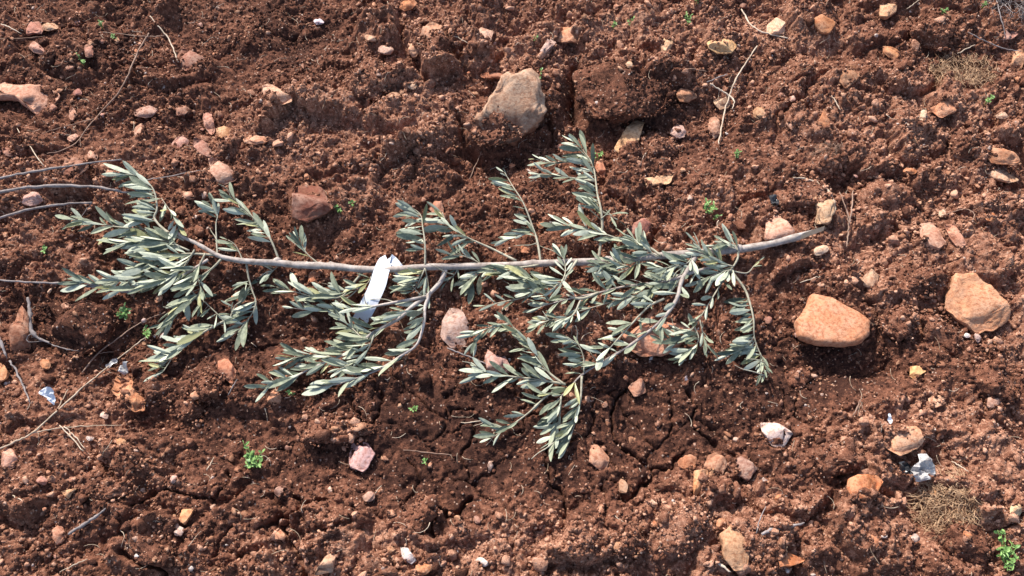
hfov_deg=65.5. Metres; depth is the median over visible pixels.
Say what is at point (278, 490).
stone
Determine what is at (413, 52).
stone
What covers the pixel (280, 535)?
stone
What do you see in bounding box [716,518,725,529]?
stone
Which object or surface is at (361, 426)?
stone
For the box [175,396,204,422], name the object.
soil clod
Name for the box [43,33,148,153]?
brown twig
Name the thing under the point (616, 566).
soil crumbs
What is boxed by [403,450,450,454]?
dry straw
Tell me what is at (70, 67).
pebble
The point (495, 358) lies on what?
stone
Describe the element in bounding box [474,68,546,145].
stone
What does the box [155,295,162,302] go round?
pebble
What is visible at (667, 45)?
stone
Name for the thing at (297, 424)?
soil clod
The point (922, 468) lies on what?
torn plastic
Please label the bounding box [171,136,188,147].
stone
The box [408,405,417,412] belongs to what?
seedling
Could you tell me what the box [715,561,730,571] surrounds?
wood chip
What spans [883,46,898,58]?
stone
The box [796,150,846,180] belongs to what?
soil clod
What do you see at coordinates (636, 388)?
stone
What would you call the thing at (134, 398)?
stone
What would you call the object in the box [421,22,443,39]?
stone
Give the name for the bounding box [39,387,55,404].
paper scrap
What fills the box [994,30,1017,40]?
stone
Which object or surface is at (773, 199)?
black plastic scrap
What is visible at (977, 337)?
stone
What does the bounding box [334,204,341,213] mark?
seedling
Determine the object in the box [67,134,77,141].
stone
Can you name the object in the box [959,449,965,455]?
pebble
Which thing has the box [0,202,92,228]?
bare twig
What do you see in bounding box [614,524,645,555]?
soil clod
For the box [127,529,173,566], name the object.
soil clod
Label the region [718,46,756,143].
dry straw
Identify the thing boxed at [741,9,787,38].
dry straw
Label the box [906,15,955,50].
soil clod
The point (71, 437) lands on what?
dry straw
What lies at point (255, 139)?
stone
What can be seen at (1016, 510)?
stone
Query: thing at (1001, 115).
stone
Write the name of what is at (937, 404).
stone
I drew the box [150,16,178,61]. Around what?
dry straw
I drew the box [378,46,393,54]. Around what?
stone
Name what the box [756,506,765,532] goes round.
dry straw
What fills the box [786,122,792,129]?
stone
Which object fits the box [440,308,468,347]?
stone
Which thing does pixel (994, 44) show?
dry straw
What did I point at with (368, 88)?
soil clod
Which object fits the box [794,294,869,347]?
stone
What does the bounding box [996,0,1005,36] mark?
dry straw
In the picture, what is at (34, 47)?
stone
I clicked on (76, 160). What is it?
stone
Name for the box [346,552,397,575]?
soil clod
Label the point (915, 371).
stone
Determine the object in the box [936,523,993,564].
soil clod
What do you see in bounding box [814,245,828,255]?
stone
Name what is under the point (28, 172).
bare twig
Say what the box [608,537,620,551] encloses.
stone
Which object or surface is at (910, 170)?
stone
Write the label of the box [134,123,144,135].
stone
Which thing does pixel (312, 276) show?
stone
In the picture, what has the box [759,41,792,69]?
soil clod
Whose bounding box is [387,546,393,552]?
pebble
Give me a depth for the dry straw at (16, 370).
1.39 m
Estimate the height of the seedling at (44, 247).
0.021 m
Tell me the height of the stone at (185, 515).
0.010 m
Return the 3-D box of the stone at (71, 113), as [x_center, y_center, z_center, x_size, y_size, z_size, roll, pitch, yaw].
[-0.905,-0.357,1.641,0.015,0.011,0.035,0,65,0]
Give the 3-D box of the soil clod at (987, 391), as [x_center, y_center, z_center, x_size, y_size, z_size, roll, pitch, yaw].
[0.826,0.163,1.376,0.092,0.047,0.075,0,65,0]
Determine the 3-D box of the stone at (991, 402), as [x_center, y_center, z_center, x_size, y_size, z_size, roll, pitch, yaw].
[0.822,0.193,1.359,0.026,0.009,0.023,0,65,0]
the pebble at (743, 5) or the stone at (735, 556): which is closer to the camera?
the stone at (735, 556)
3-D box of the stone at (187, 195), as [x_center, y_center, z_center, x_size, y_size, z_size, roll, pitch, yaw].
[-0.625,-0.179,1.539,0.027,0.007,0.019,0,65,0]
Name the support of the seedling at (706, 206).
on the ground
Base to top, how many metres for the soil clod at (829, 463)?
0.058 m
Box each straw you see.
[0,337,145,448]
[9,360,29,402]
[17,128,43,165]
[59,425,84,451]
[60,559,86,571]
[82,312,165,372]
[104,32,163,36]
[146,170,200,179]
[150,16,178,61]
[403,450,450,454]
[447,347,485,364]
[710,83,734,108]
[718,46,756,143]
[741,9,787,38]
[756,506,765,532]
[793,177,835,210]
[942,209,974,221]
[968,32,1020,51]
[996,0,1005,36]
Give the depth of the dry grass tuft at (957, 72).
1.69 m
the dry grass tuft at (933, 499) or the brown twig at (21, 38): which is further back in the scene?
the brown twig at (21, 38)
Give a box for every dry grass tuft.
[807,141,850,165]
[898,463,985,541]
[927,53,998,90]
[978,0,1023,28]
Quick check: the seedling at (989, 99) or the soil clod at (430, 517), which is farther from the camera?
the seedling at (989, 99)
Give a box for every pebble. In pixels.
[2,147,13,156]
[49,103,57,110]
[66,65,74,70]
[66,241,73,249]
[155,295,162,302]
[170,475,176,483]
[314,18,323,24]
[387,510,395,516]
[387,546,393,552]
[474,515,480,522]
[537,222,543,228]
[740,2,747,7]
[764,316,771,323]
[774,494,781,500]
[938,209,945,216]
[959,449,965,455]
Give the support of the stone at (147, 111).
on the ground
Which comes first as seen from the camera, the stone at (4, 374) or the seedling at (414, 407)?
the seedling at (414, 407)
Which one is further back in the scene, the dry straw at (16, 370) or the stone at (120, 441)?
the dry straw at (16, 370)
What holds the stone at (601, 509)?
on the ground
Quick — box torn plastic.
[899,454,935,481]
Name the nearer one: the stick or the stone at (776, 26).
the stick
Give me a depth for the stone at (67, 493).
1.29 m
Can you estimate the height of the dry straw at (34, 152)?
0.026 m
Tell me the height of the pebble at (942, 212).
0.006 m
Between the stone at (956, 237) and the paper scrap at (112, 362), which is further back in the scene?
the stone at (956, 237)
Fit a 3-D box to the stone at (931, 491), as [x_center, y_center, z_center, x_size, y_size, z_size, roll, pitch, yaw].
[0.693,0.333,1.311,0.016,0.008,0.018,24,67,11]
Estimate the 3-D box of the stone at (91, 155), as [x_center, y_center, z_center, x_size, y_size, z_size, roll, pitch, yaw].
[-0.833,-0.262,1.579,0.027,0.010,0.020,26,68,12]
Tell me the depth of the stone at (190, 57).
1.70 m
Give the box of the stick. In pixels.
[68,508,105,534]
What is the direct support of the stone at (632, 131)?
on the ground
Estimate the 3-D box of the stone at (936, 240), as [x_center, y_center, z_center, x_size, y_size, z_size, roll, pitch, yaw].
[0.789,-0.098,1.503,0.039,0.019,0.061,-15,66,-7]
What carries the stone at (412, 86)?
on the ground
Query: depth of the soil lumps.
1.50 m
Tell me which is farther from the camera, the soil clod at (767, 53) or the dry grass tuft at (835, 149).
the soil clod at (767, 53)
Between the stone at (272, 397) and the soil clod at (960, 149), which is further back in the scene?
the soil clod at (960, 149)
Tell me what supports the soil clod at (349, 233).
on the ground
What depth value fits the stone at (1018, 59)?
1.69 m
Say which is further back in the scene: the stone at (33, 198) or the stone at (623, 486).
the stone at (33, 198)
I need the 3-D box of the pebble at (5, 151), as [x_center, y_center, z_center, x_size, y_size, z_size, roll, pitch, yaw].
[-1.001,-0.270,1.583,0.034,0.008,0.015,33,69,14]
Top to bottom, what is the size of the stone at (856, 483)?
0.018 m
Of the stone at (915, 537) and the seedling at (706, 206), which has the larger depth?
the seedling at (706, 206)
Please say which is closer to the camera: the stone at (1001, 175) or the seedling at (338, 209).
the seedling at (338, 209)
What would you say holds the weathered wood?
on the ground
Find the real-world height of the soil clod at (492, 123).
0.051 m
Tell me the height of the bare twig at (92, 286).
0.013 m
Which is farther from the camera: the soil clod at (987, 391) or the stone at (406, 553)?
the soil clod at (987, 391)
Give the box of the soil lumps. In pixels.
[0,0,1023,575]
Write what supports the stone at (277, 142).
on the ground
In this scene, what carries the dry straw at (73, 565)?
on the ground
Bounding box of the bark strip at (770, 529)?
[761,522,804,535]
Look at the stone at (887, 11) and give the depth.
1.75 m
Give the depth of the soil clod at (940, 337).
1.42 m
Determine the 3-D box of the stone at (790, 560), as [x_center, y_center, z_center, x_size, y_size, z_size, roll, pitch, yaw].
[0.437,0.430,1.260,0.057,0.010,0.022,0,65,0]
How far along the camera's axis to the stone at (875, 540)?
1.25 m
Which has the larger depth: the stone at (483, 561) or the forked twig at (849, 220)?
the forked twig at (849, 220)
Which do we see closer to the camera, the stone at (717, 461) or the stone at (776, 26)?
the stone at (717, 461)
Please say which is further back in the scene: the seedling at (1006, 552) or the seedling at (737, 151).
the seedling at (737, 151)
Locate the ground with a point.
(414, 470)
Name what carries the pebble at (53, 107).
on the ground
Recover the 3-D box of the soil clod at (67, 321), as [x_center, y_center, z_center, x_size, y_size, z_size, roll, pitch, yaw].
[-0.786,0.069,1.435,0.146,0.058,0.108,0,65,0]
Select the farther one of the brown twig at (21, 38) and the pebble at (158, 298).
the brown twig at (21, 38)
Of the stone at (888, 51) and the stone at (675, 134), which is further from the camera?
the stone at (888, 51)
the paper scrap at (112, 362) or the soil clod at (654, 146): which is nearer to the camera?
the paper scrap at (112, 362)
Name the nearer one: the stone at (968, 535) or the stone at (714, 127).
the stone at (968, 535)
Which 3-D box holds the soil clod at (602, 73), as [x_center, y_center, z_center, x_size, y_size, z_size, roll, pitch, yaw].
[0.230,-0.403,1.641,0.208,0.086,0.143,0,65,0]
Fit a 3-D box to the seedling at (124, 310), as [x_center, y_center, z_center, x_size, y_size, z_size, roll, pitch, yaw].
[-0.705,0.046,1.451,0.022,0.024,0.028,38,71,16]
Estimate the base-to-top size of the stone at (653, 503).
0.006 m
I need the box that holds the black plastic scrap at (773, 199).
[769,194,778,204]
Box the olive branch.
[55,130,824,460]
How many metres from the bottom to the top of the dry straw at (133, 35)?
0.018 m
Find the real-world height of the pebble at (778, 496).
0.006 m
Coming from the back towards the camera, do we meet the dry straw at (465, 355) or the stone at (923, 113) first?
the stone at (923, 113)
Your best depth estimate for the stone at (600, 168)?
1.58 m
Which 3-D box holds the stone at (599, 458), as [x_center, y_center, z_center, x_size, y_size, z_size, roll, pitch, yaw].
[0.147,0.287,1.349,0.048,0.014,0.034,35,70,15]
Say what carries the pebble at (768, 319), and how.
on the ground
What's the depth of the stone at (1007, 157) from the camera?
1.59 m
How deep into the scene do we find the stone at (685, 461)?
1.34 m
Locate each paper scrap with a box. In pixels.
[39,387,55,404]
[105,358,117,367]
[118,361,127,374]
[888,413,892,423]
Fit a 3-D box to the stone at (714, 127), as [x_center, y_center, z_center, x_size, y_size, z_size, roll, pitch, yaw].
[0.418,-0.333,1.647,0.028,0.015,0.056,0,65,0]
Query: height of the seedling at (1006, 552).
0.029 m
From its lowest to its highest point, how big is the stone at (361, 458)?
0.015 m
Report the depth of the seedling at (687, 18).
1.73 m
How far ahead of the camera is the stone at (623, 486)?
1.32 m
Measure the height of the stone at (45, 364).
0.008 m
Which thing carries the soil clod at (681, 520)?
on the ground
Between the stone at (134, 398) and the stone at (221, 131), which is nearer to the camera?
the stone at (134, 398)
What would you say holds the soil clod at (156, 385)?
on the ground
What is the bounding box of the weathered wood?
[0,338,6,357]
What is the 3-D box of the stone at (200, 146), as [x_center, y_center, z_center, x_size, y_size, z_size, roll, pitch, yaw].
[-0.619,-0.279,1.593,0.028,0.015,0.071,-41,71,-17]
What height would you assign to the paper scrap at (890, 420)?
0.006 m
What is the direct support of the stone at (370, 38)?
on the ground
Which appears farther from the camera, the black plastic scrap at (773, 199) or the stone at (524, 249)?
the black plastic scrap at (773, 199)
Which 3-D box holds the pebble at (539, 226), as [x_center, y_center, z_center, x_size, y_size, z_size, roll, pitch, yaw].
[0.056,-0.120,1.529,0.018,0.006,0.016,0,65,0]
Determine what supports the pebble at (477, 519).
on the ground
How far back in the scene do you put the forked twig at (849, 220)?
1.52 m
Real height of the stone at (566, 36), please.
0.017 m
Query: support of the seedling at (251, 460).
on the ground
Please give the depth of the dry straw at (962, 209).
1.53 m
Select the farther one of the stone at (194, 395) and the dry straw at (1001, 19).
the dry straw at (1001, 19)
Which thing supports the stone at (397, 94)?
on the ground
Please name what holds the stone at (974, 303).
on the ground
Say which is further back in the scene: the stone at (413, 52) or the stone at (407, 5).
the stone at (407, 5)
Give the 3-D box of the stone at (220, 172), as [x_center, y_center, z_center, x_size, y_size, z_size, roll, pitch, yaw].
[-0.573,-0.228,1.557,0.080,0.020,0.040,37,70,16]
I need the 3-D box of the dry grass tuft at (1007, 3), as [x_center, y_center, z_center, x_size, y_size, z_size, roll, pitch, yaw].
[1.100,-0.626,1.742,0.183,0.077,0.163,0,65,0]
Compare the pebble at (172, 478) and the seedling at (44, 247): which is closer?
the pebble at (172, 478)
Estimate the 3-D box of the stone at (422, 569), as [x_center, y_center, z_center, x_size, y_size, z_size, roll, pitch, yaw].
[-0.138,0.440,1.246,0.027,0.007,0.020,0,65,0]
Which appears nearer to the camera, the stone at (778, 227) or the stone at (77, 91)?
the stone at (778, 227)
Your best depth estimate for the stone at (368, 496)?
1.30 m
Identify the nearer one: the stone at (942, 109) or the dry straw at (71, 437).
the dry straw at (71, 437)
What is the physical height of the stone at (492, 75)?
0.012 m
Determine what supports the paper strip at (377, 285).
attached to the olive branch
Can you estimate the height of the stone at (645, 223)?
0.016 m
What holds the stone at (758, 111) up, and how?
on the ground
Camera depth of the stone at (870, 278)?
1.46 m
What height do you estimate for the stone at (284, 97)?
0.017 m
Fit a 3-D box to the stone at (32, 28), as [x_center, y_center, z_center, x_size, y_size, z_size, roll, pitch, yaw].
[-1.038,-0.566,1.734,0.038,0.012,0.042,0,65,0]
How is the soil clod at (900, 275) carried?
on the ground
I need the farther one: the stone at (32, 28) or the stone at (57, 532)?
the stone at (32, 28)
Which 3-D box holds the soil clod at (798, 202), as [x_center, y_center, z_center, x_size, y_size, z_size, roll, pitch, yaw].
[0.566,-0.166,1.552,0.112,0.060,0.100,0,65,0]
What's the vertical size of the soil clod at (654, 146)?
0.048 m
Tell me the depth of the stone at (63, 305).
1.46 m
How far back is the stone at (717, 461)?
1.34 m
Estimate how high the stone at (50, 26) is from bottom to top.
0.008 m
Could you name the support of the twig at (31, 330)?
on the soil clod at (67, 321)
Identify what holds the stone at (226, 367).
on the ground
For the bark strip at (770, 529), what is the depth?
1.26 m
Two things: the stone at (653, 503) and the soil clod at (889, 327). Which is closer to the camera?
the stone at (653, 503)
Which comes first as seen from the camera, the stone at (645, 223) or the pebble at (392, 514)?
the pebble at (392, 514)
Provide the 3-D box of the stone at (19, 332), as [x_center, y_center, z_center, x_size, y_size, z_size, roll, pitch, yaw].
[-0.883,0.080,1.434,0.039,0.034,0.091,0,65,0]
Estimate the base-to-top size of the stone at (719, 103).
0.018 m
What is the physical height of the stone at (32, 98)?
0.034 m
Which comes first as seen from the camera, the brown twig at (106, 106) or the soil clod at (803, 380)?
the soil clod at (803, 380)
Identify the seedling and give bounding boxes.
[40,244,46,253]
[116,302,130,319]
[143,324,151,337]
[242,440,264,467]
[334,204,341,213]
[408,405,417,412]
[595,151,603,160]
[685,11,692,24]
[703,197,717,213]
[734,149,741,158]
[984,94,994,105]
[994,529,1019,570]
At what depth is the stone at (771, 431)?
1.35 m
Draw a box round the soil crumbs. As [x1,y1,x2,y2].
[0,0,1023,575]
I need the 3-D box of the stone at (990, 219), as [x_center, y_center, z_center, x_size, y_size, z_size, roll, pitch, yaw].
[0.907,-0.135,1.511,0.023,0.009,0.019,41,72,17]
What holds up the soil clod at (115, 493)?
on the ground
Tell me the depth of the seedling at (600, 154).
1.60 m
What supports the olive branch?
on the ground
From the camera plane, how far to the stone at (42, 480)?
1.30 m
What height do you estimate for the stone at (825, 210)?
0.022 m
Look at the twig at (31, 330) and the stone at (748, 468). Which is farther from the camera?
the twig at (31, 330)
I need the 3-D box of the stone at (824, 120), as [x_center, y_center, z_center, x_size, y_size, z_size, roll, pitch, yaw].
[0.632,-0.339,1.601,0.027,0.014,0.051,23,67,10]
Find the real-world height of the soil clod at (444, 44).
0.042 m
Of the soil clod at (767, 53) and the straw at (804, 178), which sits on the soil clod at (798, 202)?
the straw at (804, 178)
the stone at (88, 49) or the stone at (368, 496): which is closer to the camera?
the stone at (368, 496)
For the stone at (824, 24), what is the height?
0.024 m
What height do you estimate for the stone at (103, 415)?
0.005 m
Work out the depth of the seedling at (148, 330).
1.45 m
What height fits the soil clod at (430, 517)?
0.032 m
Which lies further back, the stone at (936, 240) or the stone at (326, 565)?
the stone at (936, 240)
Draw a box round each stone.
[0,82,59,115]
[0,363,8,381]
[1,448,17,469]
[8,306,30,353]
[22,192,42,205]
[26,21,43,35]
[29,41,44,54]
[36,476,47,484]
[40,359,50,369]
[42,23,58,30]
[52,525,66,544]
[61,302,71,308]
[61,488,76,498]
[62,157,88,176]
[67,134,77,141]
[69,107,75,120]
[73,88,81,94]
[84,44,92,57]
[87,150,97,158]
[100,411,107,418]
[111,376,145,411]
[116,438,127,445]
[134,105,157,117]
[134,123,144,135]
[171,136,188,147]
[174,526,183,536]
[175,48,203,70]
[176,105,188,115]
[179,509,193,524]
[182,191,195,199]
[190,391,198,399]
[193,137,212,157]
[203,112,215,134]
[208,157,235,185]
[216,126,230,137]
[218,359,235,383]
[243,135,268,144]
[262,84,292,104]
[267,389,280,405]
[272,139,282,146]
[274,486,288,497]
[275,529,285,539]
[292,185,333,222]
[308,269,320,281]
[315,552,336,574]
[349,442,374,471]
[351,422,366,431]
[362,491,374,501]
[364,34,375,41]
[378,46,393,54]
[388,92,400,96]
[398,0,417,10]
[400,547,415,564]
[407,82,416,89]
[408,43,418,57]
[415,563,431,575]
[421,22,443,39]
[430,201,443,215]
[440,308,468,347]
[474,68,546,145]
[476,557,487,566]
[479,28,493,41]
[480,71,501,78]
[485,349,509,372]
[521,244,529,252]
[540,39,555,53]
[556,27,577,42]
[589,445,609,469]
[595,161,605,178]
[597,504,603,514]
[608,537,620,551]
[614,120,643,152]
[619,479,627,492]
[621,307,686,356]
[625,61,632,67]
[628,378,645,396]
[630,218,649,236]
[643,174,672,185]
[651,499,656,506]
[661,38,672,50]
[670,125,685,139]
[676,88,696,102]
[678,454,696,468]
[693,468,714,495]
[704,452,726,475]
[707,38,736,53]
[708,117,720,138]
[714,97,730,109]
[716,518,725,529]
[719,525,749,570]
[729,456,757,480]
[753,106,765,119]
[760,422,792,446]
[764,215,794,240]
[766,17,785,34]
[772,553,805,566]
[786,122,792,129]
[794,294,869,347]
[813,14,835,34]
[814,191,834,224]
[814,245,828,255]
[818,109,829,125]
[840,64,860,88]
[846,474,883,498]
[861,268,878,287]
[871,535,880,545]
[879,3,896,19]
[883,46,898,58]
[885,426,934,455]
[903,168,916,173]
[910,366,925,378]
[910,534,919,541]
[919,108,926,119]
[919,222,945,249]
[928,100,956,117]
[928,395,944,407]
[928,486,936,496]
[944,224,965,247]
[944,273,1010,333]
[963,531,971,539]
[974,333,980,342]
[984,213,995,221]
[985,168,1018,182]
[987,396,1000,407]
[988,146,1019,165]
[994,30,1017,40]
[996,112,1008,118]
[1010,504,1021,515]
[1011,49,1023,70]
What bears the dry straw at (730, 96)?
on the ground
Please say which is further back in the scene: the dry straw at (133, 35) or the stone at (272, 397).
the dry straw at (133, 35)
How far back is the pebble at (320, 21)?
1.75 m
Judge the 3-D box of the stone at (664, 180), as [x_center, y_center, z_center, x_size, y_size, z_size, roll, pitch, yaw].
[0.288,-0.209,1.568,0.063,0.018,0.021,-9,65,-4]
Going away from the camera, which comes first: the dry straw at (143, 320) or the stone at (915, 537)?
the stone at (915, 537)
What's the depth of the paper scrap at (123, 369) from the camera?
1.40 m
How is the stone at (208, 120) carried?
on the ground
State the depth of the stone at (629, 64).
1.63 m
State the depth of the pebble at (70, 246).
1.51 m
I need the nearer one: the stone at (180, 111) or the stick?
the stick
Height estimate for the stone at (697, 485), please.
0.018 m
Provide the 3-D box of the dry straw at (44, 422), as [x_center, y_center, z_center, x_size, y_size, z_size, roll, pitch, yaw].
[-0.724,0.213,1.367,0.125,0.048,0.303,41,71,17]
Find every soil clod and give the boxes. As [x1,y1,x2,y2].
[41,300,120,354]
[81,476,131,500]
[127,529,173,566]
[141,379,167,401]
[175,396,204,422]
[191,369,222,402]
[291,412,372,443]
[330,226,368,254]
[346,57,395,101]
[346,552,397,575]
[400,494,437,533]
[420,31,454,52]
[465,103,516,145]
[572,61,671,123]
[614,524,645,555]
[638,128,677,158]
[657,500,708,553]
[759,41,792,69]
[773,179,830,217]
[784,366,811,387]
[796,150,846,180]
[806,437,867,475]
[856,178,923,214]
[876,304,914,340]
[893,266,949,296]
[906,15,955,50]
[920,309,963,355]
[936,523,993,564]
[946,126,981,159]
[968,362,1013,402]
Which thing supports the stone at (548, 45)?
on the ground
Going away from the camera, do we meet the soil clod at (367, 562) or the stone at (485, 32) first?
the soil clod at (367, 562)
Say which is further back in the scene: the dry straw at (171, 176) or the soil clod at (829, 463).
the dry straw at (171, 176)
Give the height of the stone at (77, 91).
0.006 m
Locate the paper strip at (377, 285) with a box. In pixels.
[353,255,402,322]
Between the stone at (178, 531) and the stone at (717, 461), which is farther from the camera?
the stone at (717, 461)
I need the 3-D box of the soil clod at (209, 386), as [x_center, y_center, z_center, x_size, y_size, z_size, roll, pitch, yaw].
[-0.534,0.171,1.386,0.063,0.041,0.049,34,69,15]
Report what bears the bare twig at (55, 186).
on the ground
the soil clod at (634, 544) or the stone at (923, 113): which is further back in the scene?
the stone at (923, 113)
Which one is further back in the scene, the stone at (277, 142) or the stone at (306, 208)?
the stone at (277, 142)
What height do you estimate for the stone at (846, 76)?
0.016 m
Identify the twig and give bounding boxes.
[0,36,44,39]
[0,159,121,178]
[0,184,154,201]
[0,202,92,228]
[0,279,133,293]
[26,297,77,350]
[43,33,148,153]
[839,190,853,246]
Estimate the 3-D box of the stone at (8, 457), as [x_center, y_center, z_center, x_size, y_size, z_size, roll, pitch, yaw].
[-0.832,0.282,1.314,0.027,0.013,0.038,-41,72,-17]
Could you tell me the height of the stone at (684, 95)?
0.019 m
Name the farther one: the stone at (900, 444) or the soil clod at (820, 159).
the soil clod at (820, 159)
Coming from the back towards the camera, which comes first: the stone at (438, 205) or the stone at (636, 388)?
the stone at (438, 205)
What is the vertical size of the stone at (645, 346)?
0.034 m
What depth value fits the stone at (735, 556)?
1.26 m
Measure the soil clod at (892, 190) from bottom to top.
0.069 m
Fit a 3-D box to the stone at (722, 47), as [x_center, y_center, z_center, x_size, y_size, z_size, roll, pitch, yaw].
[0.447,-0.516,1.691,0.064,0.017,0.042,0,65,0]
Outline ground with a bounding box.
[0,0,1023,575]

